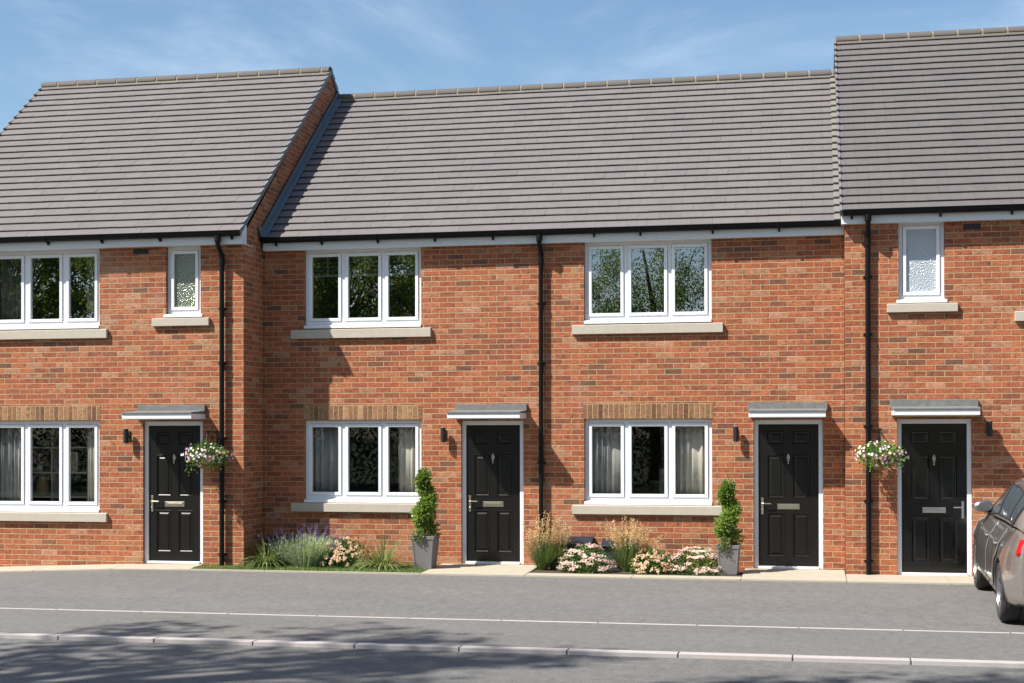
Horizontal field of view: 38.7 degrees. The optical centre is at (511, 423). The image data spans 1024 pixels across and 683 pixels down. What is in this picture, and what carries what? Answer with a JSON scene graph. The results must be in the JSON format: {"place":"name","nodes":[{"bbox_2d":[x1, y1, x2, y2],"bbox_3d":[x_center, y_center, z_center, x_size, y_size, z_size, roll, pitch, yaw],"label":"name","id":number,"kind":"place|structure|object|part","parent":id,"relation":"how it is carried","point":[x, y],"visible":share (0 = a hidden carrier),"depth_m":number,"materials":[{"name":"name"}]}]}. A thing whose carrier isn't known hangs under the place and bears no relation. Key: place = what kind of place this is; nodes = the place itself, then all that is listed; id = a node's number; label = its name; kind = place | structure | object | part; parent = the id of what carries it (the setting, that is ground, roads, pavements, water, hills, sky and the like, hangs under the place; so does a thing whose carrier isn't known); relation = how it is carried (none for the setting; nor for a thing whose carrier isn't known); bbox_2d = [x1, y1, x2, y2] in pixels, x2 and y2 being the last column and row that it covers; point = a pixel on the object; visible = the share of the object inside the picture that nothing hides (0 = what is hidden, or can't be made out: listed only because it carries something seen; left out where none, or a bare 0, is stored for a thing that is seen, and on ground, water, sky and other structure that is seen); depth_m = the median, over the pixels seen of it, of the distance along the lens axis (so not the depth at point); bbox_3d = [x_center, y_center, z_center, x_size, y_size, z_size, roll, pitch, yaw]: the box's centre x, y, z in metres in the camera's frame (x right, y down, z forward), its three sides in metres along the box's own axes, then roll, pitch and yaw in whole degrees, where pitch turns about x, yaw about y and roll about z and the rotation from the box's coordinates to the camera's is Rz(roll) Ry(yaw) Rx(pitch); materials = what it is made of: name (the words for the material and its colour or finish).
{"place":"outdoors","nodes":[
{"label":"outdoors","id":0,"kind":"place"},
{"bbox_2d":[0,564,202,571],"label":"path","id":1,"kind":"structure","parent":0,"point":[184,567],"depth_m":20.86,"materials":[{"name":"concrete"}]},
{"bbox_2d":[420,563,536,576],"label":"path","id":2,"kind":"structure","parent":0,"point":[509,570],"depth_m":20.04,"materials":[{"name":"concrete"}]},
{"bbox_2d":[0,570,1023,660],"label":"driveway","id":3,"kind":"structure","parent":0,"point":[934,608],"depth_m":16.25,"materials":[{"name":"grey asphalt"}]},
{"bbox_2d":[189,569,419,574],"bbox_3d":[-2.881,2.133,20.079,3.332,0.200,0.055,0,0,12],"label":"edging","id":4,"kind":"object","parent":3,"relation":"on","point":[346,572],"visible":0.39,"depth_m":20.04,"materials":[{"name":"concrete"}]},
{"bbox_2d":[1,608,1023,633],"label":"edging","id":5,"kind":"object","parent":3,"relation":"on","point":[528,620],"visible":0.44,"depth_m":15.54,"materials":[{"name":"concrete"}]},
{"bbox_2d":[973,478,1023,621],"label":"parked car","id":6,"kind":"object","parent":3,"relation":"on","point":[998,552],"visible":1,"depth_m":15.48,"materials":[{"name":"grey paint"}]},
{"bbox_3d":[5.504,1.408,16.855,0.162,0.668,1.120,0,1,12],"label":"door","id":7,"kind":"part","parent":6,"relation":"part of","materials":[{"name":"beige paint"}]},
{"bbox_3d":[5.282,1.432,15.857,0.162,0.673,0.895,0,1,12],"label":"door","id":8,"kind":"part","parent":6,"relation":"part of","materials":[{"name":"beige paint"}]},
{"bbox_3d":[5.646,0.876,16.811,0.188,0.407,1.113,0,0,12],"label":"side window","id":9,"kind":"part","parent":6,"relation":"part of","materials":[{"name":"grey glass"}]},
{"bbox_3d":[5.417,0.857,15.770,0.185,0.350,0.970,0,1,12],"label":"side window","id":10,"kind":"part","parent":6,"relation":"part of","materials":[{"name":"grey glass"}]},
{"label":"quarter window","id":11,"kind":"part","parent":6,"relation":"part of","materials":[{"name":"grey glass"}]},
{"bbox_2d":[0,638,1023,682],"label":"road","id":12,"kind":"structure","parent":0,"point":[44,661],"depth_m":12.61,"materials":[{"name":"grey asphalt"}]},
{"bbox_2d":[0,632,1023,667],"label":"kerb","id":13,"kind":"structure","parent":12,"relation":"on","point":[764,657],"depth_m":13.52,"materials":[{"name":"concrete"}]},
{"bbox_2d":[58,637,911,664],"bbox_3d":[-4.493,2.217,14.515,28.644,0.196,0.122,0,0,12],"label":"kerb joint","id":14,"kind":"object","parent":13,"relation":"on","point":[566,652],"visible":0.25,"depth_m":13.43,"materials":[{"name":"grey concrete"}]},
{"bbox_2d":[0,0,1023,131],"label":"sky","id":15,"kind":"structure","parent":0,"point":[369,46],"materials":[{"name":"blue"}]},
{"bbox_2d":[521,513,566,569],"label":"ornamental grass","id":16,"kind":"object","parent":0,"point":[541,558],"depth_m":20.14,"materials":[{"name":"plant"}]},
{"bbox_2d":[524,573,741,580],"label":"path","id":17,"kind":"structure","parent":0,"point":[672,577],"depth_m":19.23,"materials":[{"name":"concrete"}]},
{"bbox_2d":[530,567,743,576],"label":"soil","id":18,"kind":"structure","parent":0,"point":[739,574],"depth_m":19.79,"materials":[{"name":"brown soil"}]},
{"bbox_2d":[530,521,574,569],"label":"ornamental grass","id":19,"kind":"object","parent":18,"relation":"on","point":[554,564],"depth_m":20.26,"materials":[{"name":"plant"}]},
{"bbox_2d":[559,536,593,568],"bbox_3d":[0.902,1.831,20.430,0.465,0.480,0.236,0,0,12],"label":"meter box","id":20,"kind":"object","parent":18,"relation":"on","point":[573,542],"visible":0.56,"depth_m":20.37,"materials":[{"name":"grey plastic"}]},
{"bbox_2d":[557,543,617,573],"bbox_3d":[1.028,1.845,19.930,0.852,0.437,0.687,0,0,12],"label":"flowering mound","id":21,"kind":"object","parent":18,"relation":"on","point":[586,561],"visible":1,"depth_m":19.81,"materials":[{"name":"white plant"}]},
{"bbox_2d":[601,538,638,569],"bbox_3d":[1.508,1.839,20.306,0.510,0.460,0.236,0,0,12],"label":"meter box","id":22,"kind":"object","parent":18,"relation":"on","point":[604,544],"visible":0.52,"depth_m":20.26,"materials":[{"name":"grey plastic"}]},
{"bbox_2d":[600,514,653,571],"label":"ornamental grass","id":23,"kind":"object","parent":18,"relation":"on","point":[624,558],"depth_m":19.92,"materials":[{"name":"plant"}]},
{"bbox_2d":[629,547,677,574],"bbox_3d":[1.922,1.865,19.750,0.698,0.386,0.583,0,0,12],"label":"flowering mound","id":24,"kind":"object","parent":18,"relation":"on","point":[644,566],"visible":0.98,"depth_m":19.62,"materials":[{"name":"green plant"}]},
{"bbox_2d":[667,546,723,575],"bbox_3d":[2.499,1.847,19.625,0.866,0.413,0.715,0,0,12],"label":"flowering mound","id":25,"kind":"object","parent":18,"relation":"on","point":[701,559],"visible":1,"depth_m":19.51,"materials":[{"name":"white plant"}]},
{"bbox_2d":[712,478,744,574],"bbox_3d":[2.918,1.375,19.561,0.455,1.292,0.452,0,0,12],"label":"planter","id":26,"kind":"object","parent":18,"relation":"on","point":[726,531],"visible":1,"depth_m":19.44,"materials":[{"name":"stone"}]},
{"bbox_2d":[634,530,663,566],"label":"ornamental grass","id":27,"kind":"object","parent":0,"point":[647,543],"depth_m":20.05,"materials":[{"name":"plant"}]},
{"bbox_2d":[659,468,676,493],"bbox_3d":[2.681,1.340,21.335,1.000,1.370,0.465,0,0,12],"label":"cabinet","id":28,"kind":"object","parent":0,"point":[661,480],"visible":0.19,"depth_m":21.20,"materials":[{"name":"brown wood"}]},
{"bbox_3d":[2.636,1.329,21.114,0.920,1.250,0.013,0,0,12],"label":"door","id":29,"kind":"part","parent":28,"relation":"part of","materials":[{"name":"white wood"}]},
{"bbox_2d":[741,568,846,582],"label":"path","id":30,"kind":"structure","parent":0,"point":[799,575],"depth_m":19.21,"materials":[{"name":"concrete"}]},
{"bbox_2d":[845,574,974,584],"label":"path","id":31,"kind":"structure","parent":0,"point":[912,579],"depth_m":18.80,"materials":[{"name":"concrete"}]},
{"label":"ground","id":32,"kind":"structure","parent":0,"visible":0},
{"bbox_2d":[0,67,339,566],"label":"brick house","id":33,"kind":"structure","parent":32,"relation":"on","point":[156,197],"depth_m":21.30,"materials":[{"name":"brick"}]},
{"bbox_2d":[0,428,20,500],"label":"curtain","id":34,"kind":"object","parent":33,"relation":"hanging from","point":[10,464],"visible":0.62,"depth_m":21.72,"materials":[{"name":"white fabric"}]},
{"bbox_2d":[0,259,20,330],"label":"curtain","id":35,"kind":"object","parent":33,"relation":"hanging from","point":[10,289],"visible":0.71,"depth_m":21.74,"materials":[{"name":"grey fabric"}]},
{"bbox_2d":[0,406,107,521],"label":"window","id":36,"kind":"structure","parent":33,"relation":"in","point":[26,509],"depth_m":21.36,"materials":[{"name":"white plastic"}]},
{"bbox_2d":[0,249,107,339],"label":"window","id":37,"kind":"structure","parent":33,"relation":"in","point":[28,327],"depth_m":21.39,"materials":[{"name":"white plastic"}]},
{"bbox_2d":[30,424,87,501],"bbox_3d":[-6.944,1.026,22.186,1.202,2.042,0.280,0,0,12],"label":"shelf unit","id":38,"kind":"object","parent":33,"relation":"in","point":[54,471],"visible":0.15,"depth_m":22.09,"materials":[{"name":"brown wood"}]},
{"bbox_2d":[33,453,46,471],"bbox_3d":[-7.198,0.589,22.198,0.208,0.291,0.207,0,0,12],"label":"flower vase","id":39,"kind":"object","parent":38,"relation":"on","point":[39,468],"visible":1,"depth_m":22.16,"materials":[{"name":"plant"}]},
{"bbox_2d":[35,477,49,495],"bbox_3d":[-7.149,0.959,22.188,0.220,0.290,0.217,0,0,12],"label":"vase","id":40,"kind":"object","parent":38,"relation":"on","point":[42,485],"visible":1,"depth_m":22.12,"materials":[{"name":"ceramic"}]},
{"bbox_2d":[33,428,55,448],"bbox_3d":[-7.097,0.196,22.184,0.384,0.413,0.370,0,0,-25],"label":"houseplant","id":41,"kind":"object","parent":38,"relation":"on","point":[46,442],"visible":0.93,"depth_m":22.13,"materials":[{"name":"green plant"}]},
{"bbox_2d":[71,452,77,471],"bbox_3d":[-6.693,0.584,22.053,0.250,0.297,0.026,0,0,12],"label":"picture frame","id":42,"kind":"object","parent":38,"relation":"on","point":[74,461],"visible":0.36,"depth_m":22.03,"materials":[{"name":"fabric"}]},
{"bbox_2d":[87,257,94,317],"bbox_3d":[-6.141,-1.950,21.459,0.260,1.120,0.050,0,0,12],"label":"curtain","id":43,"kind":"object","parent":33,"relation":"hanging from","point":[90,287],"visible":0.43,"depth_m":21.47,"materials":[{"name":"fabric"}]},
{"bbox_2d":[88,428,94,501],"bbox_3d":[-6.127,0.625,21.437,0.240,1.310,0.050,0,0,12],"label":"curtain","id":44,"kind":"object","parent":33,"relation":"hanging from","point":[91,464],"visible":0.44,"depth_m":21.44,"materials":[{"name":"fabric"}]},
{"bbox_2d":[123,428,129,443],"bbox_3d":[-5.565,0.181,21.035,0.072,0.224,0.127,0,0,12],"label":"wall lamp","id":45,"kind":"object","parent":33,"relation":"attached to","point":[126,435],"visible":1,"depth_m":20.99,"materials":[{"name":"black metal"}]},
{"bbox_2d":[145,421,202,563],"bbox_3d":[-4.867,0.991,21.023,0.918,2.048,0.144,0,0,12],"label":"door","id":46,"kind":"structure","parent":33,"relation":"in","point":[173,498],"depth_m":21.02,"materials":[{"name":"black"}]},
{"bbox_2d":[152,246,209,326],"bbox_3d":[-4.749,-1.976,20.985,0.876,1.149,0.180,0,0,12],"label":"window","id":47,"kind":"structure","parent":33,"relation":"in","point":[184,263],"depth_m":21.01,"materials":[{"name":"white plastic"}]},
{"bbox_2d":[181,430,233,475],"bbox_3d":[-4.286,0.412,20.486,0.641,0.650,0.680,0,-1,-43],"label":"hanging basket","id":48,"kind":"object","parent":33,"relation":"attached to","point":[200,458],"visible":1,"depth_m":20.38,"materials":[{"name":"green metal"}]},
{"bbox_2d":[259,82,577,564],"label":"brick house","id":49,"kind":"structure","parent":32,"relation":"on","point":[449,189],"depth_m":21.27,"materials":[{"name":"brick"}]},
{"bbox_2d":[313,427,337,491],"bbox_3d":[-2.713,0.555,21.531,0.500,1.180,0.052,0,0,12],"label":"curtain","id":50,"kind":"object","parent":49,"relation":"hanging from","point":[325,459],"visible":0.56,"depth_m":21.53,"materials":[{"name":"white fabric"}]},
{"bbox_2d":[291,405,421,512],"bbox_3d":[-2.190,0.510,21.233,2.119,1.554,0.180,0,0,12],"label":"window","id":51,"kind":"structure","parent":49,"relation":"in","point":[343,417],"depth_m":21.22,"materials":[{"name":"white plastic"}]},
{"bbox_2d":[291,248,430,338],"bbox_3d":[-2.194,-1.900,21.251,2.119,1.306,0.180,0,0,12],"label":"window","id":52,"kind":"structure","parent":49,"relation":"in","point":[382,326],"depth_m":21.22,"materials":[{"name":"white plastic"}]},
{"bbox_2d":[313,256,414,276],"bbox_3d":[-2.149,-2.352,21.381,1.640,0.370,0.044,0,0,12],"label":"window blind","id":53,"kind":"object","parent":49,"relation":"attached to","point":[372,274],"depth_m":21.38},
{"bbox_2d":[396,280,414,316],"bbox_3d":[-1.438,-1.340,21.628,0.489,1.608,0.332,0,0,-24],"label":"desk lamp","id":54,"kind":"object","parent":49,"relation":"on","point":[410,312],"visible":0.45,"depth_m":21.51,"materials":[{"name":"black metal"}]},
{"bbox_2d":[399,427,414,491],"bbox_3d":[-1.489,0.551,21.279,0.360,1.180,0.066,0,0,12],"label":"curtain","id":55,"kind":"object","parent":49,"relation":"hanging from","point":[406,457],"visible":0.64,"depth_m":21.28,"materials":[{"name":"fabric"}]},
{"bbox_2d":[441,427,445,442],"bbox_3d":[-0.982,0.163,20.886,0.072,0.224,0.127,0,0,12],"label":"wall lamp","id":56,"kind":"object","parent":49,"relation":"attached to","point":[443,434],"visible":1,"depth_m":20.83,"materials":[{"name":"black metal"}]},
{"bbox_2d":[462,420,523,563],"bbox_3d":[-0.268,0.982,20.872,0.906,2.048,0.144,0,0,12],"label":"door","id":57,"kind":"structure","parent":49,"relation":"in","point":[492,451],"depth_m":20.87,"materials":[{"name":"black"}]},
{"bbox_2d":[538,69,844,570],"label":"brick house","id":58,"kind":"structure","parent":32,"relation":"on","point":[735,177],"depth_m":20.41,"materials":[{"name":"brick"}]},
{"bbox_2d":[592,426,620,493],"bbox_3d":[1.358,0.542,20.697,0.500,1.180,0.058,0,0,12],"label":"curtain","id":59,"kind":"object","parent":58,"relation":"hanging from","point":[606,459],"visible":0.64,"depth_m":20.70,"materials":[{"name":"white fabric"}]},
{"bbox_2d":[572,403,721,515],"bbox_3d":[1.900,0.498,20.396,2.111,1.554,0.180,0,0,12],"label":"window","id":60,"kind":"structure","parent":58,"relation":"in","point":[668,415],"depth_m":20.37,"materials":[{"name":"white plastic"}]},
{"bbox_2d":[572,240,722,334],"bbox_3d":[1.896,-1.913,20.414,2.111,1.306,0.180,0,0,12],"label":"window","id":61,"kind":"structure","parent":58,"relation":"in","point":[625,322],"depth_m":20.39,"materials":[{"name":"white plastic"}]},
{"bbox_2d":[592,247,703,268],"bbox_3d":[1.926,-2.375,20.547,1.640,0.350,0.044,0,0,12],"label":"window blind","id":62,"kind":"object","parent":58,"relation":"attached to","point":[650,266],"depth_m":20.53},
{"bbox_2d":[676,426,708,497],"bbox_3d":[2.543,0.539,20.455,0.460,1.180,0.067,0,0,12],"label":"curtain","id":63,"kind":"object","parent":58,"relation":"hanging from","point":[690,459],"visible":0.55,"depth_m":20.45,"materials":[{"name":"fabric"}]},
{"bbox_2d":[733,426,737,441],"bbox_3d":[3.084,0.145,20.055,0.072,0.224,0.127,0,0,12],"label":"wall lamp","id":64,"kind":"object","parent":58,"relation":"attached to","point":[735,433],"visible":1,"depth_m":20.00,"materials":[{"name":"black metal"}]},
{"bbox_2d":[754,419,822,568],"bbox_3d":[3.805,0.970,20.038,0.932,2.048,0.144,0,0,12],"label":"door","id":65,"kind":"structure","parent":58,"relation":"in","point":[788,516],"depth_m":20.04,"materials":[{"name":"black"}]},
{"bbox_2d":[834,26,1023,575],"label":"brick house","id":66,"kind":"structure","parent":32,"relation":"on","point":[930,134],"depth_m":19.46,"materials":[{"name":"brick"}]},
{"bbox_2d":[854,428,908,473],"bbox_3d":[4.844,0.367,19.137,0.651,0.620,0.642,0,0,-19],"label":"hanging basket","id":67,"kind":"object","parent":66,"relation":"attached to","point":[879,462],"visible":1,"depth_m":19.04,"materials":[{"name":"multicoloured metal"}]},
{"bbox_2d":[887,223,957,312],"bbox_3d":[5.465,-2.090,19.421,0.909,1.217,0.180,0,0,12],"label":"window","id":68,"kind":"structure","parent":66,"relation":"in","point":[920,245],"depth_m":19.45,"materials":[{"name":"white plastic"}]},
{"bbox_2d":[897,419,971,575],"bbox_3d":[5.624,0.978,19.402,0.956,2.080,0.144,0,0,12],"label":"door","id":69,"kind":"structure","parent":66,"relation":"in","point":[934,488],"depth_m":19.40,"materials":[{"name":"black plastic"}]},
{"bbox_2d":[987,420,992,437],"bbox_3d":[6.275,0.073,19.138,0.072,0.224,0.127,0,0,12],"label":"wall lamp","id":70,"kind":"object","parent":66,"relation":"attached to","point":[989,430],"visible":1,"depth_m":19.08,"materials":[{"name":"black metal"}]},
{"bbox_2d":[1015,311,1023,320],"bbox_3d":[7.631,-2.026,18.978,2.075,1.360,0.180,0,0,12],"label":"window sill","id":71,"kind":"structure","parent":66,"relation":"in","point":[1019,315],"depth_m":19.08,"materials":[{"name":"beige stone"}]},
{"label":"lawn","id":72,"kind":"structure","parent":0,"visible":0},
{"bbox_2d":[233,528,293,569],"bbox_3d":[-3.510,1.818,20.786,1.113,0.716,1.171,0,0,12],"label":"sedge plant","id":73,"kind":"object","parent":72,"relation":"on","point":[263,559],"visible":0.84,"depth_m":20.69,"materials":[{"name":"green plant"}]},
{"bbox_2d":[267,537,301,563],"bbox_3d":[-3.313,1.875,21.292,0.510,0.420,0.236,0,0,12],"label":"meter box","id":74,"kind":"object","parent":72,"relation":"on","point":[274,539],"visible":0.23,"depth_m":21.28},
{"bbox_2d":[260,524,348,568],"bbox_3d":[-2.963,1.738,20.704,1.312,0.643,0.819,0,0,12],"label":"lavender","id":75,"kind":"object","parent":72,"relation":"on","point":[302,553],"visible":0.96,"depth_m":20.57,"materials":[{"name":"green plant"}]},
{"bbox_2d":[193,562,439,572],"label":"grass","id":76,"kind":"structure","parent":72,"relation":"on","point":[303,568],"depth_m":20.36,"materials":[{"name":"green plant"}]},
{"bbox_2d":[308,537,345,562],"bbox_3d":[-2.725,1.873,21.172,0.570,0.420,0.236,0,0,12],"label":"meter box","id":77,"kind":"object","parent":72,"relation":"on","point":[335,538],"visible":0.2,"depth_m":21.16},
{"bbox_2d":[319,535,373,568],"bbox_3d":[-2.354,1.834,20.693,0.866,0.492,0.710,0,0,12],"label":"flowering mound","id":78,"kind":"object","parent":72,"relation":"on","point":[336,559],"visible":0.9,"depth_m":20.53,"materials":[{"name":"green plant"}]},
{"bbox_2d":[348,532,414,571],"bbox_3d":[-1.821,1.809,20.409,1.236,0.798,1.225,0,0,12],"label":"sedge plant","id":79,"kind":"object","parent":72,"relation":"on","point":[383,560],"visible":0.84,"depth_m":20.34,"materials":[{"name":"green plant"}]},
{"bbox_2d":[409,466,442,569],"bbox_3d":[-1.205,1.312,20.387,0.468,1.444,0.449,0,0,12],"label":"planter","id":80,"kind":"object","parent":72,"relation":"on","point":[424,548],"visible":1,"depth_m":20.29,"materials":[{"name":"stone"}]}
]}

